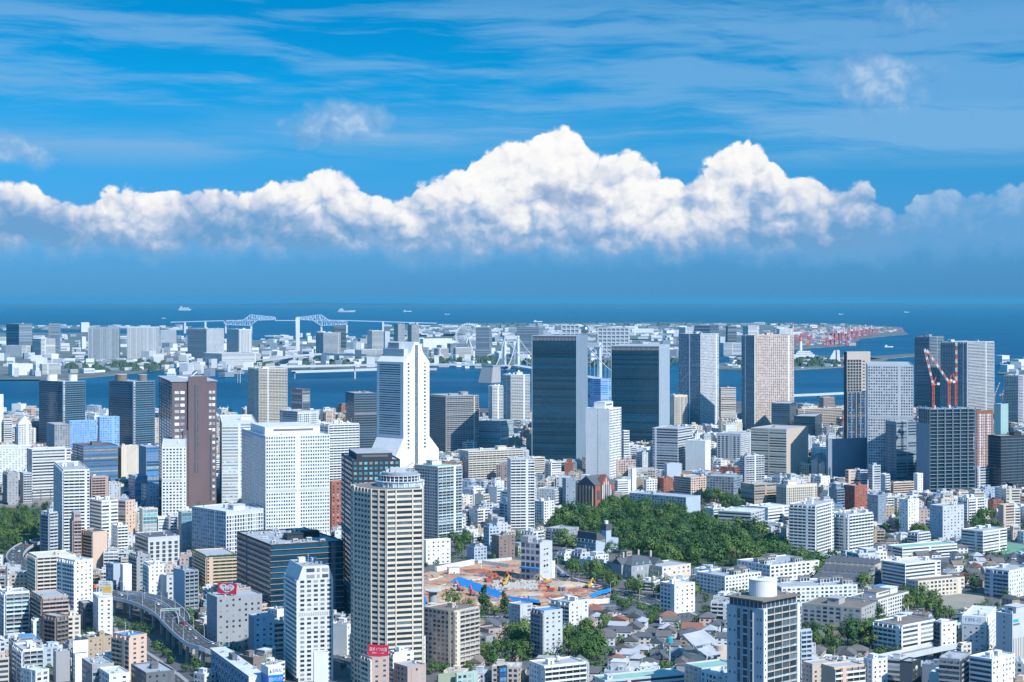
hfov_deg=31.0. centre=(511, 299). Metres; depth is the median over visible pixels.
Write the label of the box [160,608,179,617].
sign gantry
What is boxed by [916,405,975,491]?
construction tower
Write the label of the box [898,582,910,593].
broadleaf tree
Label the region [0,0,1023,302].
sky
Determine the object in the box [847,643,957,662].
rail overpass
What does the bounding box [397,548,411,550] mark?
window
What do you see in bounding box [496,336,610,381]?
suspension bridge
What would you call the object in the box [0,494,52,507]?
railway
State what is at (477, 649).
window
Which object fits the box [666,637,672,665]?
flood light
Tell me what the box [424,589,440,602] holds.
silo
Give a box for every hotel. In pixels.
[0,445,30,481]
[160,330,175,348]
[476,327,491,356]
[517,327,542,357]
[962,605,995,654]
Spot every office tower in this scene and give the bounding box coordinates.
[6,323,31,351]
[48,323,60,351]
[158,372,216,507]
[220,414,256,503]
[242,422,329,532]
[332,326,345,351]
[341,448,399,613]
[372,341,438,467]
[586,401,620,477]
[590,378,610,406]
[844,351,869,437]
[866,361,912,472]
[974,410,992,466]
[996,603,1023,657]
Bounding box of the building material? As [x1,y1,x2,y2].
[424,563,611,606]
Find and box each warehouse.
[5,345,30,355]
[8,363,32,375]
[40,363,60,374]
[420,338,451,349]
[497,665,506,681]
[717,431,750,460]
[719,342,740,354]
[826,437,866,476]
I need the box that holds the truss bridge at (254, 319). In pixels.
[171,314,436,332]
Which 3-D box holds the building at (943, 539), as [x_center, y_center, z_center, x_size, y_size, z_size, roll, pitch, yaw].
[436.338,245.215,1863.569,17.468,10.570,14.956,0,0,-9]
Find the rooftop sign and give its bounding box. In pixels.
[368,644,388,656]
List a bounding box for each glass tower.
[39,374,84,442]
[109,374,154,444]
[345,390,376,447]
[532,334,587,460]
[611,344,669,442]
[771,401,795,424]
[794,413,821,435]
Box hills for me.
[0,302,1023,307]
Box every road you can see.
[147,654,184,681]
[333,655,350,665]
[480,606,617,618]
[555,567,695,617]
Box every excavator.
[453,580,463,590]
[468,585,475,595]
[484,572,499,581]
[486,570,500,579]
[500,575,511,585]
[503,572,515,581]
[535,574,550,583]
[538,582,554,591]
[584,578,595,588]
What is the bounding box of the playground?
[930,592,986,608]
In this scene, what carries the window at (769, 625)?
in the apartment tower at (763, 629)
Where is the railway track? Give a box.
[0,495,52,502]
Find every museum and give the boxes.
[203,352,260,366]
[794,338,814,356]
[802,595,876,625]
[846,585,908,617]
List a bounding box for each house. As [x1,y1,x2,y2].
[468,654,485,670]
[472,666,489,679]
[481,619,501,626]
[490,666,491,680]
[496,617,508,629]
[501,649,518,661]
[519,661,528,675]
[522,665,527,680]
[575,655,588,661]
[587,615,597,628]
[588,604,605,612]
[589,612,603,624]
[589,666,601,681]
[599,631,616,645]
[600,607,617,614]
[606,625,615,630]
[608,614,629,625]
[608,621,629,625]
[610,653,624,658]
[615,642,632,654]
[616,626,632,640]
[621,608,643,615]
[621,648,639,658]
[624,634,639,645]
[625,611,645,622]
[627,620,644,633]
[628,653,645,660]
[629,661,639,670]
[632,644,649,654]
[634,632,652,644]
[636,616,648,629]
[637,657,658,665]
[649,636,664,649]
[650,649,665,654]
[650,649,670,665]
[655,630,671,641]
[657,623,673,629]
[659,610,676,623]
[662,615,680,629]
[663,625,677,639]
[664,639,680,653]
[670,646,686,662]
[674,655,688,664]
[679,630,694,644]
[681,622,702,629]
[682,645,693,650]
[683,627,699,630]
[699,612,716,625]
[702,625,717,636]
[708,620,722,631]
[716,632,726,644]
[804,619,824,629]
[816,645,826,658]
[828,621,845,635]
[838,647,856,659]
[849,644,868,657]
[883,538,897,543]
[884,549,894,558]
[912,551,929,556]
[928,550,940,557]
[933,558,949,561]
[941,562,955,572]
[941,568,959,574]
[949,551,963,560]
[949,560,963,571]
[953,557,967,567]
[957,544,967,552]
[959,572,971,583]
[961,568,981,575]
[966,561,981,567]
[968,552,983,560]
[969,562,983,569]
[973,558,985,565]
[976,574,983,587]
[980,566,991,573]
[981,554,996,561]
[982,561,998,566]
[988,557,1004,563]
[1001,594,1019,604]
[1003,560,1018,563]
[1006,552,1016,560]
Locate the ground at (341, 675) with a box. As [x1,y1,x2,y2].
[3,401,1023,681]
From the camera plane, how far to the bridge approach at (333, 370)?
6002.60 m
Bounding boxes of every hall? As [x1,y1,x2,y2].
[210,647,260,681]
[683,630,726,661]
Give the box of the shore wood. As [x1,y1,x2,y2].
[64,322,884,370]
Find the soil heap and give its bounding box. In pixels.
[424,569,593,604]
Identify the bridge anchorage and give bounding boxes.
[478,365,500,382]
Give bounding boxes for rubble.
[492,579,538,589]
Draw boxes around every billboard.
[99,581,111,596]
[218,583,236,595]
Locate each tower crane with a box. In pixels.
[924,349,939,407]
[926,349,954,404]
[949,342,957,407]
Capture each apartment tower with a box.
[53,461,89,550]
[57,555,92,612]
[70,510,80,554]
[88,326,119,358]
[93,592,112,633]
[111,621,146,681]
[127,326,159,358]
[142,554,163,595]
[162,435,185,516]
[188,327,223,357]
[227,328,251,352]
[248,366,287,422]
[283,555,332,681]
[313,650,327,681]
[316,331,340,359]
[351,462,424,681]
[361,653,388,681]
[367,330,383,353]
[394,323,404,341]
[408,324,418,341]
[414,459,461,540]
[488,384,502,418]
[503,372,529,420]
[507,456,534,530]
[530,606,562,656]
[679,331,718,424]
[725,576,800,681]
[741,332,793,429]
[789,498,833,556]
[833,509,873,552]
[868,463,880,490]
[868,491,885,523]
[899,495,918,532]
[914,334,943,407]
[933,619,956,658]
[940,339,994,415]
[1004,374,1023,422]
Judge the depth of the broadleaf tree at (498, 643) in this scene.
1277.93 m
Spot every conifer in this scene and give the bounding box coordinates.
[477,584,492,612]
[498,591,508,611]
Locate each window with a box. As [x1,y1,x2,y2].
[6,593,28,596]
[6,597,28,600]
[6,601,28,604]
[6,605,28,608]
[6,610,28,612]
[6,614,28,617]
[6,618,28,621]
[6,622,28,625]
[6,626,28,629]
[24,650,41,653]
[24,655,41,658]
[24,660,41,663]
[32,450,64,451]
[32,452,64,454]
[32,455,64,457]
[32,458,64,460]
[32,462,54,463]
[32,465,52,466]
[32,468,52,469]
[32,471,52,472]
[32,474,52,475]
[32,477,52,478]
[32,480,52,481]
[32,483,52,484]
[32,486,52,487]
[32,489,52,490]
[32,495,52,496]
[38,557,57,559]
[38,561,55,563]
[38,565,55,567]
[38,572,55,574]
[38,576,55,578]
[38,580,55,582]
[38,584,55,586]
[39,381,61,383]
[39,383,61,385]
[39,385,61,387]
[39,387,61,389]
[39,389,61,391]
[39,392,61,394]
[39,394,61,396]
[39,396,61,398]
[39,398,61,400]
[39,400,61,402]
[39,402,61,404]
[39,404,61,407]
[39,407,61,409]
[39,409,61,411]
[39,411,61,413]
[39,413,61,415]
[39,415,61,417]
[39,417,61,420]
[39,419,61,421]
[43,598,66,600]
[43,602,66,605]
[43,606,66,609]
[43,610,66,613]
[64,471,83,472]
[64,474,83,475]
[64,477,83,478]
[64,490,83,491]
[64,493,83,494]
[64,496,83,497]
[65,381,84,383]
[65,383,84,385]
[65,386,84,387]
[65,388,84,389]
[65,390,84,391]
[65,392,84,394]
[65,394,84,396]
[65,396,84,398]
[65,398,84,400]
[65,401,84,402]
[65,403,84,404]
[65,405,84,407]
[65,407,84,409]
[65,409,84,411]
[65,411,84,413]
[65,413,84,415]
[65,418,84,420]
[82,661,91,669]
[82,667,91,675]
[82,673,91,681]
[84,446,117,448]
[84,449,117,450]
[84,451,117,453]
[84,454,117,456]
[84,457,117,458]
[84,459,117,461]
[84,462,117,464]
[86,465,117,466]
[89,467,117,469]
[90,470,117,471]
[90,473,117,474]
[93,665,112,669]
[109,381,131,383]
[109,383,131,385]
[109,385,131,387]
[109,388,131,390]
[109,390,131,392]
[109,392,131,394]
[109,394,131,396]
[109,396,131,398]
[109,399,131,401]
[109,401,131,403]
[109,403,131,405]
[109,405,131,407]
[109,408,131,410]
[109,410,131,412]
[109,412,131,414]
[109,414,131,416]
[136,381,154,383]
[136,383,154,385]
[136,386,154,387]
[136,388,154,390]
[136,390,154,392]
[136,392,154,394]
[136,395,154,396]
[136,397,154,398]
[136,399,154,401]
[136,401,154,403]
[136,403,154,405]
[136,406,154,407]
[136,408,154,410]
[136,410,154,412]
[136,412,154,414]
[136,414,154,416]
[136,417,154,419]
[136,419,154,421]
[136,421,154,423]
[136,423,154,425]
[136,428,154,430]
[136,430,154,432]
[136,432,154,434]
[136,434,154,436]
[136,437,154,439]
[136,439,154,441]
[136,441,154,443]
[143,509,156,512]
[143,513,156,516]
[143,517,156,519]
[143,520,156,523]
[143,524,156,527]
[143,528,156,530]
[150,542,152,560]
[156,542,158,559]
[162,541,165,562]
[168,541,171,562]
[175,541,177,561]
[222,424,237,425]
[222,427,237,428]
[222,430,237,431]
[222,449,237,450]
[222,452,237,453]
[222,455,237,456]
[222,474,237,475]
[222,477,237,478]
[222,480,237,481]
[222,483,237,484]
[232,515,233,551]
[247,538,270,548]
[247,543,270,554]
[247,548,270,560]
[247,554,270,565]
[247,559,270,571]
[247,565,270,576]
[247,570,270,582]
[247,575,270,588]
[247,581,270,593]
[251,588,270,599]
[272,543,330,549]
[272,549,330,554]
[272,554,330,560]
[272,560,330,565]
[272,565,330,571]
[272,574,283,577]
[272,580,282,582]
[272,585,283,588]
[272,591,283,593]
[272,596,283,599]
[272,602,283,605]
[330,425,358,426]
[330,432,358,433]
[330,435,358,436]
[355,398,376,399]
[355,403,376,404]
[355,410,376,411]
[355,415,376,416]
[397,490,411,492]
[397,495,411,497]
[397,500,411,502]
[397,506,411,508]
[397,511,411,513]
[397,516,411,518]
[397,521,411,523]
[397,527,411,529]
[397,532,411,534]
[397,537,411,539]
[397,542,411,544]
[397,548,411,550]
[397,553,411,555]
[397,558,411,560]
[397,563,411,566]
[397,569,411,571]
[397,574,411,576]
[397,579,411,581]
[425,469,426,537]
[428,469,428,537]
[430,470,431,537]
[433,470,433,538]
[435,470,436,538]
[460,608,477,613]
[460,613,477,618]
[460,618,477,622]
[460,622,477,627]
[460,627,477,632]
[460,631,477,636]
[460,636,477,641]
[460,640,477,645]
[460,645,477,650]
[460,649,477,655]
[460,654,477,659]
[469,450,522,452]
[469,452,522,454]
[469,454,522,457]
[469,456,522,459]
[469,459,506,461]
[479,421,499,423]
[479,423,499,425]
[479,426,499,427]
[479,428,499,429]
[479,430,499,432]
[479,432,499,434]
[479,435,499,436]
[479,437,499,439]
[479,439,499,441]
[479,442,499,443]
[479,444,499,445]
[532,336,575,337]
[532,342,575,343]
[532,344,575,346]
[532,347,575,348]
[532,350,575,351]
[532,352,575,354]
[532,355,575,357]
[532,358,575,359]
[532,361,575,362]
[532,363,575,365]
[532,366,575,367]
[532,369,575,370]
[532,371,575,373]
[532,374,575,376]
[532,377,575,378]
[532,379,575,381]
[532,382,575,384]
[532,385,575,386]
[532,388,575,389]
[532,390,575,392]
[532,393,575,395]
[532,396,575,397]
[532,398,575,400]
[532,401,575,403]
[532,404,575,405]
[532,406,575,408]
[532,409,575,411]
[532,412,575,414]
[532,415,575,416]
[532,417,575,419]
[532,420,575,422]
[532,423,575,424]
[532,425,575,427]
[532,428,575,430]
[532,431,575,433]
[532,433,575,435]
[532,436,575,438]
[532,439,575,441]
[532,442,575,444]
[532,444,575,446]
[532,447,575,449]
[532,450,575,452]
[532,452,575,454]
[532,455,575,457]
[545,458,566,460]
[545,664,584,670]
[545,669,584,675]
[545,674,584,680]
[564,679,584,681]
[611,351,658,352]
[611,354,658,355]
[611,356,658,357]
[611,358,658,360]
[611,361,658,362]
[611,363,658,365]
[611,366,658,367]
[611,368,658,369]
[611,371,658,372]
[611,373,658,374]
[611,375,658,377]
[611,378,658,379]
[611,380,658,382]
[611,383,658,384]
[611,385,658,386]
[611,387,658,389]
[611,390,658,391]
[611,392,658,394]
[611,395,658,396]
[611,397,658,398]
[611,399,658,401]
[614,402,658,403]
[614,404,658,406]
[621,407,658,408]
[621,409,658,411]
[621,412,658,413]
[621,414,658,415]
[621,416,658,418]
[621,419,658,420]
[621,421,658,423]
[621,424,658,425]
[621,426,652,427]
[621,429,652,430]
[630,431,652,432]
[630,433,652,435]
[630,436,652,437]
[630,438,652,440]
[631,675,683,681]
[718,436,719,457]
[719,512,749,514]
[719,515,748,518]
[722,436,723,457]
[726,436,727,457]
[730,436,731,457]
[734,436,735,457]
[737,436,739,457]
[767,608,772,614]
[767,615,772,621]
[767,622,772,628]
[767,629,772,635]
[767,636,772,642]
[767,643,772,649]
[767,665,772,670]
[767,672,772,678]
[772,410,789,411]
[772,412,789,413]
[772,414,789,415]
[772,416,789,417]
[772,418,789,419]
[772,420,789,421]
[772,422,789,423]
[775,607,780,612]
[775,621,780,626]
[775,635,780,640]
[775,642,780,647]
[775,649,780,654]
[775,663,780,669]
[775,670,780,675]
[782,605,788,611]
[782,612,788,617]
[782,619,788,624]
[782,626,788,631]
[782,633,788,639]
[782,640,788,645]
[782,647,788,652]
[782,654,788,659]
[782,661,788,667]
[782,668,788,673]
[782,675,788,680]
[790,604,795,609]
[790,632,795,637]
[790,660,795,665]
[848,667,863,670]
[848,672,863,675]
[848,677,863,681]
[874,623,894,627]
[874,627,894,632]
[874,632,894,637]
[874,641,894,645]
[875,637,894,641]
[882,562,904,566]
[882,565,904,570]
[882,569,904,573]
[882,572,904,577]
[882,576,904,580]
[882,579,904,584]
[886,424,886,471]
[887,424,887,471]
[887,660,899,662]
[887,665,899,667]
[887,670,899,672]
[887,675,899,677]
[889,424,889,473]
[890,425,890,479]
[892,425,892,479]
[893,425,893,478]
[895,425,895,480]
[903,547,928,550]
[903,624,917,628]
[903,629,917,633]
[903,633,917,637]
[903,638,917,642]
[903,642,917,646]
[906,562,934,566]
[906,566,934,570]
[906,569,934,573]
[906,573,934,577]
[931,545,956,547]
[934,548,956,550]
[940,660,958,663]
[940,665,958,669]
[940,671,958,674]
[940,676,958,679]
[970,658,990,663]
[970,663,990,668]
[970,668,990,673]
[970,673,990,678]
[970,678,990,681]
[978,414,978,465]
[980,414,980,466]
[982,414,982,466]
[984,414,984,466]
[986,414,986,464]
[990,438,990,483]
[991,439,991,483]
[993,439,993,485]
[996,439,996,484]
[998,439,998,484]
[999,439,999,484]
[1001,439,1001,484]
[1003,439,1003,484]
[1005,439,1005,483]
[1007,439,1007,484]
[1008,439,1008,484]
[1010,439,1010,484]
[1012,439,1012,485]
[1015,439,1015,485]
[1017,439,1017,482]
[1019,439,1019,483]
[1020,439,1020,483]
[1022,438,1022,483]
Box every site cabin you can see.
[447,566,458,573]
[527,594,535,599]
[558,586,564,590]
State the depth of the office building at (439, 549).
1745.75 m
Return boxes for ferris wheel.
[455,323,476,350]
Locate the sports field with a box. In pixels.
[998,542,1023,553]
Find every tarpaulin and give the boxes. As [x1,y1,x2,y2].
[450,577,501,597]
[508,596,540,604]
[589,588,612,597]
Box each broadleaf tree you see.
[0,506,10,517]
[0,514,9,520]
[0,518,9,527]
[0,522,11,539]
[0,529,5,538]
[0,540,9,549]
[7,528,22,545]
[7,533,22,546]
[8,508,18,517]
[11,512,22,526]
[13,522,22,531]
[16,503,28,513]
[16,509,29,518]
[21,518,35,532]
[27,525,38,533]
[29,529,39,539]
[32,508,40,515]
[34,514,39,529]
[41,500,49,510]
[180,661,191,671]
[429,658,442,671]
[441,588,461,601]
[445,530,456,540]
[452,533,464,545]
[454,542,464,554]
[455,541,466,553]
[460,532,473,544]
[462,597,474,604]
[475,535,483,543]
[480,641,493,656]
[483,647,493,664]
[484,646,508,663]
[485,640,500,650]
[489,603,499,614]
[492,638,504,653]
[500,636,517,650]
[501,619,518,638]
[503,639,525,661]
[507,625,529,643]
[509,623,525,640]
[516,615,529,637]
[518,636,529,650]
[520,641,534,654]
[548,519,562,526]
[552,506,572,522]
[552,528,575,547]
[556,637,577,655]
[557,516,567,523]
[561,498,580,513]
[563,620,577,639]
[563,625,584,642]
[563,628,569,650]
[564,557,581,574]
[565,534,577,546]
[566,514,589,530]
[569,559,583,577]
[569,633,588,654]
[569,640,587,657]
[571,511,586,520]
[577,616,594,634]
[578,505,591,516]
[578,638,602,662]
[580,627,591,637]
[582,516,596,531]
[584,506,600,516]
[584,557,596,570]
[586,626,596,638]
[587,512,600,523]
[587,568,599,581]
[587,635,609,659]
[588,628,609,644]
[589,559,604,569]
[591,566,602,577]
[593,526,600,533]
[595,507,607,513]
[597,500,612,508]
[597,511,611,521]
[597,518,620,536]
[598,612,612,626]
[601,570,610,584]
[602,512,619,522]
[605,502,620,509]
[606,574,618,587]
[607,506,623,518]
[608,577,618,588]
[611,530,625,543]
[613,510,632,524]
[613,518,631,531]
[614,572,622,581]
[616,598,629,610]
[617,527,640,539]
[624,578,633,591]
[625,506,639,518]
[627,538,645,554]
[629,520,646,531]
[629,579,645,594]
[631,580,644,592]
[632,510,649,519]
[635,498,652,514]
[635,514,654,531]
[636,599,649,611]
[637,532,660,554]
[638,530,651,539]
[638,534,659,555]
[642,497,656,506]
[643,514,655,529]
[646,523,663,530]
[648,505,665,519]
[648,582,656,595]
[649,526,665,540]
[651,541,664,557]
[653,500,666,518]
[654,541,678,559]
[654,582,659,593]
[655,520,670,529]
[661,516,677,527]
[662,500,673,511]
[663,511,676,519]
[666,524,688,543]
[666,541,683,559]
[667,500,678,508]
[672,507,686,516]
[674,513,695,523]
[676,530,699,542]
[677,517,695,530]
[678,534,699,547]
[678,540,689,553]
[681,513,699,523]
[685,539,706,564]
[688,540,705,559]
[693,580,705,595]
[694,507,708,518]
[695,518,719,531]
[696,512,712,522]
[698,530,716,543]
[699,534,721,557]
[702,487,714,503]
[703,543,727,565]
[711,517,717,525]
[713,523,730,535]
[714,488,722,502]
[714,542,731,559]
[715,531,729,542]
[719,492,733,506]
[720,495,730,506]
[720,519,731,525]
[721,536,742,557]
[728,525,747,534]
[728,534,742,554]
[729,515,746,526]
[729,527,751,537]
[730,497,742,506]
[733,494,745,502]
[733,534,750,550]
[738,543,757,558]
[742,514,763,532]
[742,544,767,557]
[747,528,762,536]
[750,531,757,540]
[753,522,768,533]
[753,542,769,551]
[754,550,767,557]
[757,529,776,541]
[759,535,783,552]
[763,535,775,546]
[766,541,788,553]
[770,545,792,554]
[775,535,788,546]
[782,539,794,550]
[788,547,810,556]
[801,621,808,628]
[802,554,823,566]
[807,550,827,567]
[808,564,823,576]
[809,624,820,630]
[812,628,824,645]
[817,625,832,638]
[820,548,840,560]
[821,633,834,647]
[826,622,835,633]
[830,634,844,652]
[838,615,860,645]
[843,616,864,640]
[857,572,873,586]
[858,620,872,644]
[859,616,876,636]
[859,629,876,649]
[868,613,885,619]
[874,602,884,619]
[881,521,892,531]
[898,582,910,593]
[902,594,916,610]
[909,522,918,530]
[909,586,919,603]
[911,593,921,607]
[914,521,929,530]
[915,591,928,604]
[916,584,932,595]
[918,597,935,610]
[926,591,943,606]
[927,589,941,600]
[931,604,946,619]
[937,601,950,615]
[941,605,956,618]
[964,570,979,587]
[970,514,980,525]
[975,505,991,520]
[978,517,990,525]
[985,508,997,518]
[990,518,996,525]
[994,522,1007,533]
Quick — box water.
[0,303,1023,413]
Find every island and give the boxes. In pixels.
[0,325,190,330]
[0,333,678,379]
[384,322,906,348]
[719,355,885,368]
[870,353,914,358]
[997,366,1023,373]
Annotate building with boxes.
[0,394,2,441]
[0,563,20,576]
[0,565,6,585]
[0,574,6,588]
[0,586,29,635]
[0,638,4,651]
[0,652,8,681]
[2,469,17,504]
[2,632,24,645]
[3,411,14,415]
[3,418,11,442]
[5,417,18,423]
[9,570,26,588]
[9,633,41,676]
[12,403,25,411]
[12,411,28,417]
[12,640,43,681]
[16,415,30,444]
[20,471,31,502]
[20,665,48,681]
[23,406,38,415]
[27,446,70,497]
[27,550,74,591]
[30,589,68,636]
[31,421,38,440]
[31,426,35,442]
[31,442,46,447]
[31,617,40,637]
[32,338,54,354]
[40,509,57,550]
[41,612,68,644]
[42,641,57,666]
[46,422,69,447]
[53,648,70,681]
[63,639,74,656]
[68,420,96,447]
[69,610,80,638]
[72,441,117,479]
[72,639,87,681]
[77,629,98,639]
[78,593,92,630]
[80,322,88,331]
[81,337,85,348]
[81,528,106,568]
[81,630,110,656]
[82,656,113,681]
[87,404,101,411]
[87,413,98,420]
[90,475,108,497]
[90,496,117,538]
[93,568,100,583]
[95,650,110,659]
[98,408,108,415]
[98,416,119,443]
[98,567,105,580]
[99,666,129,681]
[103,547,122,566]
[106,562,119,589]
[109,478,120,498]
[109,481,123,495]
[111,522,127,548]
[114,479,127,487]
[117,498,134,533]
[118,444,138,478]
[118,548,132,562]
[120,494,129,498]
[120,563,131,591]
[121,553,129,562]
[128,474,146,505]
[128,532,132,548]
[128,551,150,591]
[131,661,174,681]
[135,509,137,530]
[135,530,179,565]
[139,445,158,483]
[139,507,157,531]
[141,483,158,513]
[155,417,158,442]
[158,516,165,530]
[160,573,172,599]
[164,564,180,573]
[166,514,176,533]
[173,560,198,612]
[178,510,191,552]
[180,550,191,566]
[189,554,191,567]
[192,503,263,553]
[192,548,236,586]
[194,607,206,619]
[194,667,215,681]
[195,617,206,633]
[198,611,206,619]
[199,591,206,596]
[199,594,206,609]
[202,583,216,592]
[204,623,206,635]
[207,589,261,649]
[211,582,221,591]
[217,407,232,414]
[222,411,236,414]
[234,583,250,589]
[236,527,343,611]
[238,650,264,670]
[241,406,246,414]
[248,612,274,653]
[256,647,279,660]
[261,660,282,681]
[262,601,269,612]
[264,654,284,680]
[268,606,283,618]
[274,620,283,652]
[280,409,318,424]
[291,387,309,409]
[320,407,331,418]
[320,421,359,479]
[323,410,334,422]
[330,480,340,528]
[330,526,340,536]
[333,617,350,654]
[334,527,340,535]
[335,413,344,418]
[337,403,344,412]
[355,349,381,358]
[384,331,389,347]
[389,646,413,681]
[394,660,425,681]
[424,538,450,564]
[424,602,479,669]
[424,636,425,663]
[429,391,478,452]
[434,348,448,359]
[437,672,454,681]
[439,454,451,460]
[443,451,455,456]
[443,660,467,672]
[447,343,467,353]
[449,459,462,477]
[452,453,458,458]
[453,347,470,357]
[455,671,477,681]
[459,445,522,479]
[462,439,476,448]
[462,478,475,493]
[462,493,472,504]
[462,503,473,509]
[462,509,468,517]
[462,512,464,527]
[462,514,468,525]
[462,522,477,533]
[464,485,484,504]
[467,542,486,560]
[468,532,481,543]
[469,505,489,527]
[469,525,483,533]
[473,666,489,681]
[474,491,489,505]
[475,478,487,487]
[476,501,491,511]
[479,419,512,447]
[480,625,503,639]
[480,632,495,653]
[483,523,499,549]
[485,514,497,525]
[487,476,503,489]
[488,484,501,503]
[489,516,507,533]
[491,531,514,558]
[492,659,521,681]
[493,507,498,516]
[496,462,506,479]
[499,498,506,521]
[500,488,506,501]
[508,436,524,446]
[508,525,515,533]
[508,601,532,623]
[513,426,522,432]
[514,445,529,455]
[515,420,525,426]
[515,542,520,555]
[519,534,554,580]
[520,447,528,456]
[521,527,544,539]
[523,428,531,437]
[526,434,531,448]
[529,655,586,681]
[532,456,544,473]
[534,655,554,659]
[535,472,544,480]
[535,497,553,523]
[535,526,545,537]
[537,479,553,487]
[537,486,562,505]
[545,459,560,477]
[545,525,578,546]
[546,475,556,486]
[549,595,588,625]
[556,474,569,486]
[557,548,571,563]
[561,325,628,356]
[563,477,574,504]
[565,458,573,475]
[568,469,582,477]
[568,472,578,498]
[570,548,589,562]
[572,458,581,468]
[577,474,589,482]
[577,474,614,505]
[577,658,588,681]
[579,556,598,568]
[589,548,608,560]
[592,668,684,681]
[604,658,635,672]
[614,479,630,493]
[614,491,625,499]
[614,549,631,558]
[616,458,635,476]
[621,430,628,457]
[628,466,641,476]
[629,445,636,457]
[629,491,699,511]
[631,468,635,490]
[634,440,648,446]
[636,449,652,467]
[636,477,643,490]
[637,665,655,670]
[639,662,659,668]
[640,468,649,475]
[640,576,659,591]
[644,477,656,491]
[647,467,657,478]
[650,560,690,576]
[653,424,691,469]
[655,571,670,580]
[657,476,672,491]
[660,577,694,612]
[664,463,680,476]
[669,574,688,580]
[670,392,686,424]
[672,663,684,672]
[674,474,706,495]
[679,327,693,332]
[680,470,692,474]
[685,438,710,470]
[685,659,726,681]
[689,422,697,430]
[689,574,695,583]
[692,469,709,474]
[693,430,704,438]
[694,324,718,332]
[694,564,720,573]
[696,565,760,593]
[699,565,717,570]
[700,433,710,439]
[701,666,726,681]
[704,504,724,516]
[706,502,717,506]
[707,424,717,431]
[707,473,742,499]
[708,468,720,474]
[711,441,716,448]
[711,447,716,456]
[711,456,717,468]
[711,597,728,619]
[713,458,725,466]
[713,590,730,598]
[718,419,731,432]
[718,506,764,523]
[719,337,724,342]
[719,386,735,418]
[721,464,738,474]
[723,422,735,431]
[726,326,736,342]
[729,418,741,422]
[732,421,741,431]
[733,458,739,474]
[737,553,818,578]
[740,453,763,481]
[741,481,775,504]
[743,325,758,334]
[747,503,788,522]
[751,424,807,475]
[763,520,778,528]
[766,526,776,532]
[771,472,783,482]
[776,328,792,334]
[776,480,816,504]
[777,575,857,606]
[781,473,798,482]
[781,525,788,541]
[796,406,841,425]
[798,403,813,407]
[800,474,810,481]
[800,628,811,681]
[802,658,835,681]
[807,474,817,482]
[808,434,811,450]
[811,447,825,454]
[811,453,825,461]
[811,458,823,473]
[812,555,880,589]
[812,642,815,655]
[815,441,825,447]
[815,474,829,485]
[817,483,830,496]
[819,397,834,407]
[819,433,826,442]
[819,461,825,474]
[819,489,828,497]
[819,496,833,502]
[821,660,865,681]
[823,651,838,660]
[824,425,834,434]
[826,433,835,438]
[829,480,850,486]
[829,483,844,507]
[830,477,844,482]
[831,425,841,435]
[834,503,845,511]
[836,655,860,662]
[840,550,848,556]
[844,482,867,509]
[845,469,857,483]
[847,550,867,557]
[857,469,867,483]
[857,586,870,593]
[858,547,878,558]
[863,653,887,681]
[867,491,884,508]
[871,584,884,588]
[872,542,886,549]
[873,525,883,545]
[873,544,886,560]
[873,614,934,650]
[881,473,889,492]
[882,556,940,586]
[885,420,917,480]
[886,491,893,506]
[886,504,894,519]
[886,652,905,681]
[887,541,956,557]
[888,532,898,538]
[891,481,913,494]
[894,495,907,512]
[896,532,906,543]
[899,609,912,615]
[900,657,920,681]
[906,574,964,595]
[907,490,921,497]
[907,530,930,542]
[912,608,928,617]
[913,473,922,491]
[919,492,932,505]
[919,508,927,524]
[922,659,938,681]
[925,519,929,529]
[927,499,937,507]
[929,493,940,500]
[929,667,938,681]
[930,501,963,539]
[933,537,954,542]
[936,488,948,492]
[938,493,955,503]
[939,650,971,681]
[950,535,960,543]
[953,489,968,495]
[956,625,961,642]
[956,641,971,653]
[958,494,984,523]
[959,609,967,621]
[961,524,1006,553]
[969,489,983,496]
[969,649,1014,681]
[973,466,989,487]
[980,485,994,496]
[981,487,990,498]
[984,494,987,509]
[984,563,1023,597]
[988,431,1023,487]
[988,497,1003,514]
[994,403,1007,433]
[995,484,1006,498]
[998,503,1014,529]
[1001,483,1019,505]
[1006,501,1019,525]
[1007,525,1020,539]
[1008,422,1016,430]
[1010,425,1023,431]
[1015,656,1023,679]
[1018,530,1023,542]
[1019,553,1023,564]
[1020,494,1023,503]
[1022,505,1023,526]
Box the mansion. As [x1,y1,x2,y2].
[607,550,663,579]
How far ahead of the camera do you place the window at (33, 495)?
2331.99 m
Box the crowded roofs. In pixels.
[0,407,1023,681]
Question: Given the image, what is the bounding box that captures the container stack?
[794,327,903,345]
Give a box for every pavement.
[147,651,189,681]
[333,659,350,668]
[553,578,657,607]
[555,564,698,615]
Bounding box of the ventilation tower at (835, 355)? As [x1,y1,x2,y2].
[827,350,839,362]
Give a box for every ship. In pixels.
[178,306,190,309]
[338,308,355,311]
[632,326,658,334]
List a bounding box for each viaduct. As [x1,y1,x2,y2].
[6,537,39,569]
[93,584,241,666]
[118,590,189,624]
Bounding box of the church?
[577,520,619,552]
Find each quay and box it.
[0,357,678,380]
[719,359,886,369]
[741,334,907,348]
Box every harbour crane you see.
[818,335,834,346]
[827,326,842,344]
[836,328,849,342]
[845,325,852,340]
[846,327,859,339]
[857,325,869,335]
[868,325,878,334]
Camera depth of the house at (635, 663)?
1226.08 m
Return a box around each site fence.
[435,559,473,571]
[478,557,511,562]
[482,560,508,566]
[588,598,609,603]
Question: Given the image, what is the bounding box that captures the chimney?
[296,317,299,351]
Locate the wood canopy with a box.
[546,494,819,566]
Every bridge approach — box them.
[237,364,485,382]
[256,353,380,366]
[291,368,436,378]
[794,392,843,399]
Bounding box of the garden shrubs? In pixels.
[26,476,1023,676]
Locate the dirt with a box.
[424,559,611,611]

